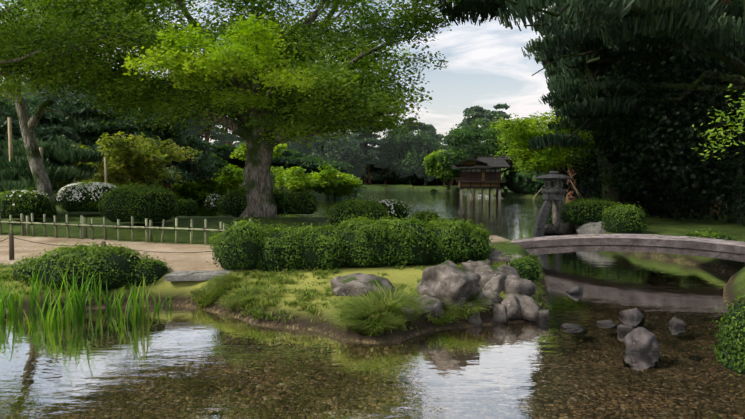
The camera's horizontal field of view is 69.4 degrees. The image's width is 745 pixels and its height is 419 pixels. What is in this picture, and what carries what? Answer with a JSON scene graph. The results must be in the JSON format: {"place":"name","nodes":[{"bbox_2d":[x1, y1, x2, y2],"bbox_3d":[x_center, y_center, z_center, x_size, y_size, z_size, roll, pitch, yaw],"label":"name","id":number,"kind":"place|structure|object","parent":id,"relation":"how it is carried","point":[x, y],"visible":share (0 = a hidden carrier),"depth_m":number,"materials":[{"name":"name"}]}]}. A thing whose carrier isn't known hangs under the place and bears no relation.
{"place":"outdoors","nodes":[
{"label":"outdoors","id":0,"kind":"place"},
{"bbox_2d":[0,237,211,252],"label":"rope","id":1,"kind":"object","parent":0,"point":[117,247],"visible":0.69,"depth_m":11.88,"materials":[{"name":"brown fabric"}]},
{"bbox_2d":[0,0,555,146],"label":"sky","id":2,"kind":"structure","parent":0,"point":[487,66],"materials":[{"name":"white"}]},
{"bbox_2d":[0,190,744,418],"bbox_3d":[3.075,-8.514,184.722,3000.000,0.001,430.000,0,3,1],"label":"water","id":3,"kind":"structure","parent":0,"point":[95,364],"depth_m":6.54,"materials":[{"name":"liquid"}]},
{"bbox_2d":[0,261,171,330],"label":"iris clumps","id":4,"kind":"object","parent":3,"relation":"in","point":[77,310],"visible":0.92,"depth_m":8.46,"materials":[{"name":"green plant"}]},
{"bbox_2d":[507,118,582,207],"bbox_3d":[13.555,-3.353,39.382,6.658,6.576,7.694,0,3,1],"label":"maple","id":5,"kind":"object","parent":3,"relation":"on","point":[545,170],"depth_m":39.67,"materials":[{"name":"green plant"}]},
{"bbox_2d":[533,171,571,235],"bbox_3d":[7.047,-0.014,21.000,1.352,3.007,1.352,3,4,37],"label":"stone lantern","id":6,"kind":"object","parent":3,"relation":"in","point":[551,194],"visible":0.9,"depth_m":20.83,"materials":[{"name":"stone"}]},
{"bbox_2d":[490,106,654,222],"bbox_3d":[9.766,-2.372,26.740,8.514,6.083,7.709,0,3,1],"label":"maple","id":7,"kind":"object","parent":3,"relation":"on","point":[517,131],"visible":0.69,"depth_m":25.44,"materials":[{"name":"green plant"}]},
{"bbox_2d":[552,117,667,199],"bbox_3d":[11.957,-2.240,28.818,7.932,5.584,7.183,0,3,1],"label":"tree","id":8,"kind":"object","parent":3,"relation":"on","point":[589,160],"visible":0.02,"depth_m":27.09,"materials":[{"name":"green plant"}]},
{"bbox_2d":[0,145,744,342],"bbox_3d":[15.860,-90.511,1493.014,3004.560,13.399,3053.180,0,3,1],"label":"ground","id":9,"kind":"structure","parent":0,"point":[177,290],"depth_m":12.33,"materials":[{"name":"green plant"}]},
{"bbox_2d":[2,78,40,101],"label":"tree","id":10,"kind":"object","parent":9,"relation":"on","point":[9,91],"visible":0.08,"depth_m":67.09,"materials":[{"name":"green plant"}]},
{"bbox_2d":[0,187,56,218],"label":"bush","id":11,"kind":"object","parent":9,"relation":"on","point":[15,203],"visible":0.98,"depth_m":17.87,"materials":[{"name":"green plant"}]},
{"bbox_2d":[0,98,56,157],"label":"pine","id":12,"kind":"object","parent":9,"relation":"on","point":[17,133],"visible":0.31,"depth_m":32.23,"materials":[{"name":"green plant"}]},
{"bbox_2d":[1,68,67,217],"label":"pruned trunk","id":13,"kind":"object","parent":9,"relation":"on","point":[27,124],"visible":0.81,"depth_m":19.40,"materials":[{"name":"grey plant"}]},
{"bbox_2d":[0,96,80,145],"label":"pine","id":14,"kind":"object","parent":9,"relation":"on","point":[53,123],"visible":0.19,"depth_m":35.76,"materials":[{"name":"green plant"}]},
{"bbox_2d":[22,84,74,119],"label":"pine","id":15,"kind":"object","parent":9,"relation":"on","point":[42,96],"visible":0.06,"depth_m":56.40,"materials":[{"name":"green plant"}]},
{"bbox_2d":[0,138,104,194],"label":"pine","id":16,"kind":"object","parent":9,"relation":"on","point":[61,160],"visible":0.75,"depth_m":21.63,"materials":[{"name":"green plant"}]},
{"bbox_2d":[68,85,100,99],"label":"tree","id":17,"kind":"object","parent":9,"relation":"on","point":[85,95],"visible":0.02,"depth_m":53.37,"materials":[{"name":"green plant"}]},
{"bbox_2d":[0,241,172,295],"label":"shrub","id":18,"kind":"object","parent":9,"relation":"on","point":[122,264],"visible":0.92,"depth_m":9.49,"materials":[{"name":"green plant"}]},
{"bbox_2d":[55,179,119,211],"bbox_3d":[-10.946,-0.558,20.936,2.371,1.250,2.251,0,3,1],"label":"white azalea","id":19,"kind":"object","parent":9,"relation":"on","point":[85,196],"visible":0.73,"depth_m":20.15,"materials":[{"name":"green plant"}]},
{"bbox_2d":[52,96,139,149],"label":"pine","id":20,"kind":"object","parent":9,"relation":"on","point":[87,126],"visible":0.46,"depth_m":38.71,"materials":[{"name":"green plant"}]},
{"bbox_2d":[9,233,217,259],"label":"rope posts","id":21,"kind":"object","parent":9,"relation":"on","point":[11,246],"visible":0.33,"depth_m":11.34,"materials":[{"name":"brown wood"}]},
{"bbox_2d":[0,0,229,108],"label":"maple","id":22,"kind":"object","parent":9,"relation":"on","point":[17,30],"visible":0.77,"depth_m":14.80,"materials":[{"name":"green plant"}]},
{"bbox_2d":[0,213,251,244],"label":"bamboo fence","id":23,"kind":"object","parent":9,"relation":"on","point":[83,228],"visible":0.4,"depth_m":14.89,"materials":[{"name":"wood"}]},
{"bbox_2d":[0,220,221,232],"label":"fence ties","id":24,"kind":"object","parent":23,"relation":"attached to","point":[116,227],"visible":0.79,"depth_m":14.77,"materials":[{"name":"fabric"}]},
{"bbox_2d":[53,131,201,192],"bbox_3d":[-15.683,-1.371,30.675,10.126,5.776,8.825,0,3,1],"label":"yellow maple","id":25,"kind":"object","parent":9,"relation":"on","point":[126,162],"visible":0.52,"depth_m":29.20,"materials":[{"name":"green plant"}]},
{"bbox_2d":[93,182,182,222],"bbox_3d":[-7.436,-0.261,17.170,2.560,1.263,2.326,0,3,1],"label":"bush","id":26,"kind":"object","parent":9,"relation":"on","point":[125,203],"visible":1,"depth_m":16.44,"materials":[{"name":"green plant"}]},
{"bbox_2d":[85,105,214,185],"bbox_3d":[-15.443,-3.212,37.590,8.627,8.749,7.602,-2,4,-36],"label":"pine","id":27,"kind":"object","parent":9,"relation":"on","point":[181,137],"visible":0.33,"depth_m":37.07,"materials":[{"name":"green plant"}]},
{"bbox_2d":[118,108,219,198],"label":"pine","id":28,"kind":"object","parent":9,"relation":"on","point":[204,171],"visible":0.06,"depth_m":41.43,"materials":[{"name":"green plant"}]},
{"bbox_2d":[155,88,198,134],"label":"pine","id":29,"kind":"object","parent":9,"relation":"on","point":[190,132],"depth_m":60.15,"materials":[{"name":"green plant"}]},
{"bbox_2d":[145,175,215,200],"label":"bush","id":30,"kind":"object","parent":9,"relation":"on","point":[194,190],"visible":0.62,"depth_m":45.86,"materials":[{"name":"green plant"}]},
{"bbox_2d":[174,197,199,215],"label":"bush","id":31,"kind":"object","parent":9,"relation":"on","point":[188,207],"visible":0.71,"depth_m":19.41,"materials":[{"name":"green plant"}]},
{"bbox_2d":[165,270,233,280],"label":"step slab","id":32,"kind":"structure","parent":9,"relation":"on","point":[202,275],"depth_m":9.68,"materials":[{"name":"stone"}]},
{"bbox_2d":[196,190,213,201],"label":"bush","id":33,"kind":"object","parent":9,"relation":"on","point":[203,199],"visible":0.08,"depth_m":49.68,"materials":[{"name":"green plant"}]},
{"bbox_2d":[179,91,238,141],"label":"pine","id":34,"kind":"object","parent":9,"relation":"on","point":[223,137],"visible":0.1,"depth_m":63.14,"materials":[{"name":"green plant"}]},
{"bbox_2d":[179,163,244,200],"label":"bush","id":35,"kind":"object","parent":9,"relation":"on","point":[226,181],"visible":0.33,"depth_m":48.17,"materials":[{"name":"green plant"}]},
{"bbox_2d":[202,194,222,210],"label":"white azalea","id":36,"kind":"object","parent":9,"relation":"on","point":[210,201],"visible":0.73,"depth_m":20.41,"materials":[{"name":"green plant"}]},
{"bbox_2d":[199,152,233,173],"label":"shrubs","id":37,"kind":"object","parent":9,"relation":"on","point":[220,162],"visible":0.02,"depth_m":56.40,"materials":[{"name":"green plant"}]},
{"bbox_2d":[211,140,234,146],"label":"tree","id":38,"kind":"object","parent":9,"relation":"on","point":[219,143],"visible":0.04,"depth_m":99.41,"materials":[{"name":"green plant"}]},
{"bbox_2d":[203,124,245,144],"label":"tree","id":39,"kind":"object","parent":9,"relation":"on","point":[241,140],"visible":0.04,"depth_m":75.22,"materials":[{"name":"green plant"}]},
{"bbox_2d":[0,0,459,218],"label":"maple","id":40,"kind":"object","parent":9,"relation":"on","point":[347,96],"visible":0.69,"depth_m":16.22,"materials":[{"name":"green plant"}]},
{"bbox_2d":[121,13,316,123],"bbox_3d":[-3.643,-3.654,14.365,4.623,2.224,5.569,0,3,1],"label":"maple bough","id":41,"kind":"object","parent":40,"relation":"attached to","point":[219,59],"visible":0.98,"depth_m":13.17,"materials":[{"name":"green plant"}]},
{"bbox_2d":[216,186,289,216],"bbox_3d":[-4.300,-0.316,19.895,2.911,1.142,2.543,0,3,1],"label":"bush","id":42,"kind":"object","parent":9,"relation":"on","point":[234,203],"visible":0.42,"depth_m":19.11,"materials":[{"name":"green plant"}]},
{"bbox_2d":[230,141,287,160],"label":"maple","id":43,"kind":"object","parent":9,"relation":"on","point":[240,152],"visible":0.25,"depth_m":56.65,"materials":[{"name":"green plant"}]},
{"bbox_2d":[209,144,366,196],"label":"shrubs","id":44,"kind":"object","parent":9,"relation":"on","point":[288,158],"visible":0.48,"depth_m":65.00,"materials":[{"name":"green plant"}]},
{"bbox_2d":[7,117,583,198],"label":"wood props","id":45,"kind":"object","parent":9,"relation":"on","point":[10,144],"visible":0.31,"depth_m":21.11,"materials":[{"name":"brown wood"}]},
{"bbox_2d":[279,189,319,213],"bbox_3d":[-2.511,-0.297,18.668,1.401,0.900,1.259,0,3,1],"label":"bush","id":46,"kind":"object","parent":9,"relation":"on","point":[300,202],"visible":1,"depth_m":18.26,"materials":[{"name":"green plant"}]},
{"bbox_2d":[286,137,313,148],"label":"tree","id":47,"kind":"object","parent":9,"relation":"on","point":[292,144],"visible":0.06,"depth_m":101.15,"materials":[{"name":"green plant"}]},
{"bbox_2d":[270,163,347,193],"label":"bush","id":48,"kind":"object","parent":9,"relation":"on","point":[289,180],"visible":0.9,"depth_m":52.67,"materials":[{"name":"green plant"}]},
{"bbox_2d":[303,141,334,161],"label":"tree","id":49,"kind":"object","parent":9,"relation":"on","point":[324,149],"visible":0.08,"depth_m":97.65,"materials":[{"name":"green plant"}]},
{"bbox_2d":[291,132,359,172],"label":"tree","id":50,"kind":"object","parent":9,"relation":"on","point":[345,152],"visible":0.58,"depth_m":77.79,"materials":[{"name":"green plant"}]},
{"bbox_2d":[0,232,660,348],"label":"grass tufts","id":51,"kind":"object","parent":9,"relation":"on","point":[387,304],"visible":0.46,"depth_m":8.50,"materials":[{"name":"green plant"}]},
{"bbox_2d":[307,172,362,199],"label":"bush","id":52,"kind":"object","parent":9,"relation":"on","point":[339,188],"visible":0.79,"depth_m":54.38,"materials":[{"name":"green plant"}]},
{"bbox_2d":[233,136,459,184],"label":"shrubs","id":53,"kind":"object","parent":9,"relation":"on","point":[378,175],"visible":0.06,"depth_m":111.10,"materials":[{"name":"green plant"}]},
{"bbox_2d":[206,213,494,271],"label":"hedge","id":54,"kind":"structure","parent":9,"relation":"on","point":[363,241],"depth_m":10.31,"materials":[{"name":"green plant"}]},
{"bbox_2d":[335,145,365,177],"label":"tree","id":55,"kind":"object","parent":9,"relation":"on","point":[359,172],"visible":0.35,"depth_m":100.43,"materials":[{"name":"green plant"}]},
{"bbox_2d":[327,128,379,171],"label":"tree","id":56,"kind":"object","parent":9,"relation":"on","point":[350,144],"visible":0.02,"depth_m":109.84,"materials":[{"name":"green plant"}]},
{"bbox_2d":[327,196,389,228],"bbox_3d":[-0.412,0.130,15.714,1.888,1.056,1.818,0,3,1],"label":"bush","id":57,"kind":"object","parent":9,"relation":"on","point":[350,208],"visible":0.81,"depth_m":15.19,"materials":[{"name":"green plant"}]},
{"bbox_2d":[349,129,372,183],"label":"pine","id":58,"kind":"object","parent":9,"relation":"on","point":[366,161],"visible":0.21,"depth_m":102.72,"materials":[{"name":"green plant"}]},
{"bbox_2d":[346,126,387,184],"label":"pine","id":59,"kind":"object","parent":9,"relation":"on","point":[365,141],"visible":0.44,"depth_m":102.29,"materials":[{"name":"green plant"}]},
{"bbox_2d":[369,144,398,170],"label":"tree","id":60,"kind":"object","parent":9,"relation":"on","point":[382,162],"visible":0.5,"depth_m":109.83,"materials":[{"name":"green plant"}]},
{"bbox_2d":[371,102,411,183],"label":"tree","id":61,"kind":"object","parent":9,"relation":"on","point":[383,148],"visible":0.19,"depth_m":108.47,"materials":[{"name":"green plant"}]},
{"bbox_2d":[377,142,405,173],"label":"tree","id":62,"kind":"object","parent":9,"relation":"on","point":[398,156],"visible":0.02,"depth_m":114.00,"materials":[{"name":"green plant"}]},
{"bbox_2d":[378,195,409,219],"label":"white azalea","id":63,"kind":"object","parent":9,"relation":"on","point":[393,206],"visible":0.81,"depth_m":17.22,"materials":[{"name":"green plant"}]},
{"bbox_2d":[381,125,432,184],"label":"tree","id":64,"kind":"object","parent":9,"relation":"on","point":[403,141],"visible":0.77,"depth_m":102.99,"materials":[{"name":"green plant"}]},
{"bbox_2d":[394,117,424,183],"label":"pine","id":65,"kind":"object","parent":9,"relation":"on","point":[413,128],"visible":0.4,"depth_m":110.28,"materials":[{"name":"green plant"}]},
{"bbox_2d":[405,134,446,185],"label":"tree","id":66,"kind":"object","parent":9,"relation":"on","point":[420,171],"visible":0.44,"depth_m":101.20,"materials":[{"name":"green plant"}]},
{"bbox_2d":[411,208,440,223],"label":"bush","id":67,"kind":"object","parent":9,"relation":"on","point":[425,214],"visible":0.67,"depth_m":16.32,"materials":[{"name":"green plant"}]},
{"bbox_2d":[415,122,438,184],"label":"pine","id":68,"kind":"object","parent":9,"relation":"on","point":[428,129],"visible":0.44,"depth_m":108.14,"materials":[{"name":"green plant"}]},
{"bbox_2d":[434,133,443,147],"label":"tree","id":69,"kind":"object","parent":9,"relation":"on","point":[440,138],"visible":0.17,"depth_m":118.34,"materials":[{"name":"green plant"}]},
{"bbox_2d":[330,248,549,325],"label":"rocks","id":70,"kind":"object","parent":9,"relation":"on","point":[451,282],"visible":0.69,"depth_m":8.45,"materials":[{"name":"grey stone"}]},
{"bbox_2d":[422,149,468,189],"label":"tea tree","id":71,"kind":"object","parent":9,"relation":"on","point":[447,174],"visible":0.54,"depth_m":88.46,"materials":[{"name":"green plant"}]},
{"bbox_2d":[444,138,469,185],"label":"tree","id":72,"kind":"object","parent":9,"relation":"on","point":[451,182],"visible":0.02,"depth_m":100.83,"materials":[{"name":"green plant"}]},
{"bbox_2d":[453,122,485,186],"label":"tree","id":73,"kind":"object","parent":9,"relation":"on","point":[463,124],"visible":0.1,"depth_m":97.69,"materials":[{"name":"green plant"}]},
{"bbox_2d":[442,105,501,154],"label":"pine tree","id":74,"kind":"object","parent":9,"relation":"on","point":[476,111],"visible":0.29,"depth_m":93.05,"materials":[{"name":"green plant"}]},
{"bbox_2d":[436,117,510,170],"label":"tea tree","id":75,"kind":"object","parent":9,"relation":"on","point":[460,136],"visible":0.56,"depth_m":76.95,"materials":[{"name":"green plant"}]},
{"bbox_2d":[453,156,515,197],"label":"tea house","id":76,"kind":"structure","parent":9,"relation":"on","point":[483,173],"depth_m":62.06,"materials":[{"name":"brown wood"}]},
{"bbox_2d":[474,103,509,149],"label":"pine tree","id":77,"kind":"object","parent":9,"relation":"on","point":[488,116],"visible":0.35,"depth_m":89.79,"materials":[{"name":"green plant"}]},
{"bbox_2d":[506,251,544,279],"bbox_3d":[2.766,1.020,9.866,0.820,0.497,0.730,0,3,1],"label":"island bush","id":78,"kind":"object","parent":9,"relation":"on","point":[526,267],"visible":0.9,"depth_m":9.65,"materials":[{"name":"green plant"}]},
{"bbox_2d":[501,166,595,194],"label":"shrubs","id":79,"kind":"object","parent":9,"relation":"on","point":[517,181],"visible":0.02,"depth_m":61.29,"materials":[{"name":"green plant"}]},
{"bbox_2d":[534,3,583,203],"bbox_3d":[13.357,-10.441,32.334,8.002,23.676,10.769,0,3,1],"label":"tall pine","id":80,"kind":"object","parent":9,"relation":"on","point":[555,76],"visible":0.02,"depth_m":32.35,"materials":[{"name":"green plant"}]},
{"bbox_2d":[544,218,580,234],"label":"lantern base rocks","id":81,"kind":"object","parent":9,"relation":"on","point":[559,227],"visible":0.62,"depth_m":21.09,"materials":[{"name":"grey stone"}]},
{"bbox_2d":[540,120,634,201],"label":"dark tree","id":82,"kind":"object","parent":9,"relation":"on","point":[566,183],"visible":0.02,"depth_m":42.81,"materials":[{"name":"green plant"}]},
{"bbox_2d":[560,197,619,225],"bbox_3d":[7.990,0.053,19.592,2.222,1.004,1.972,0,3,1],"label":"bush","id":83,"kind":"object","parent":9,"relation":"on","point":[580,212],"visible":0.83,"depth_m":18.98,"materials":[{"name":"green plant"}]},
{"bbox_2d":[438,0,744,149],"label":"pine","id":84,"kind":"object","parent":9,"relation":"on","point":[697,27],"visible":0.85,"depth_m":15.50,"materials":[{"name":"green plant"}]},
{"bbox_2d":[561,285,684,353],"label":"stream rocks","id":85,"kind":"object","parent":9,"relation":"on","point":[639,340],"visible":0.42,"depth_m":7.69,"materials":[{"name":"grey stone"}]},
{"bbox_2d":[506,234,744,261],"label":"stone bridge","id":86,"kind":"structure","parent":9,"relation":"on","point":[711,248],"depth_m":12.88,"materials":[{"name":"grey stone"}]},
{"bbox_2d":[600,202,650,232],"bbox_3d":[7.989,0.223,17.015,1.485,0.978,1.365,0,3,1],"label":"bush","id":87,"kind":"object","parent":9,"relation":"on","point":[623,218],"visible":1,"depth_m":16.61,"materials":[{"name":"green plant"}]},
{"bbox_2d":[547,103,729,216],"bbox_3d":[13.322,-2.190,26.405,8.437,7.296,8.379,0,3,1],"label":"dark tree","id":88,"kind":"object","parent":9,"relation":"on","point":[645,205],"visible":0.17,"depth_m":25.91,"materials":[{"name":"green plant"}]},
{"bbox_2d":[550,0,732,204],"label":"leaning pine","id":89,"kind":"object","parent":9,"relation":"on","point":[587,39],"visible":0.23,"depth_m":23.79,"materials":[{"name":"green plant"}]},
{"bbox_2d":[566,68,728,214],"bbox_3d":[17.283,-3.781,33.462,10.958,10.301,9.893,0,3,1],"label":"dark tree","id":90,"kind":"object","parent":9,"relation":"on","point":[639,120],"depth_m":31.43,"materials":[{"name":"green plant"}]},
{"bbox_2d":[561,0,743,212],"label":"tree","id":91,"kind":"object","parent":9,"relation":"on","point":[738,11],"visible":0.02,"depth_m":25.86,"materials":[{"name":"green plant"}]},
{"bbox_2d":[570,48,744,220],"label":"dark tree","id":92,"kind":"object","parent":9,"relation":"on","point":[673,213],"visible":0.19,"depth_m":21.97,"materials":[{"name":"green plant"}]},
{"bbox_2d":[588,0,744,225],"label":"dark tree","id":93,"kind":"object","parent":9,"relation":"on","point":[735,186],"visible":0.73,"depth_m":19.61,"materials":[{"name":"green plant"}]},
{"bbox_2d":[619,113,744,214],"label":"dark tree","id":94,"kind":"object","parent":9,"relation":"on","point":[743,203],"depth_m":30.09,"materials":[{"name":"green plant"}]},
{"bbox_2d":[672,58,744,195],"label":"dark tree","id":95,"kind":"object","parent":9,"relation":"on","point":[726,112],"depth_m":26.93,"materials":[{"name":"green plant"}]},
{"bbox_2d":[681,228,742,241],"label":"bush","id":96,"kind":"object","parent":9,"relation":"on","point":[711,234],"visible":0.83,"depth_m":13.98,"materials":[{"name":"green plant"}]},
{"bbox_2d":[691,77,744,160],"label":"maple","id":97,"kind":"object","parent":9,"relation":"on","point":[740,128],"visible":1,"depth_m":7.92,"materials":[{"name":"green plant"}]},
{"bbox_2d":[702,286,744,375],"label":"bush","id":98,"kind":"object","parent":9,"relation":"on","point":[731,346],"visible":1,"depth_m":5.46,"materials":[{"name":"green plant"}]}
]}

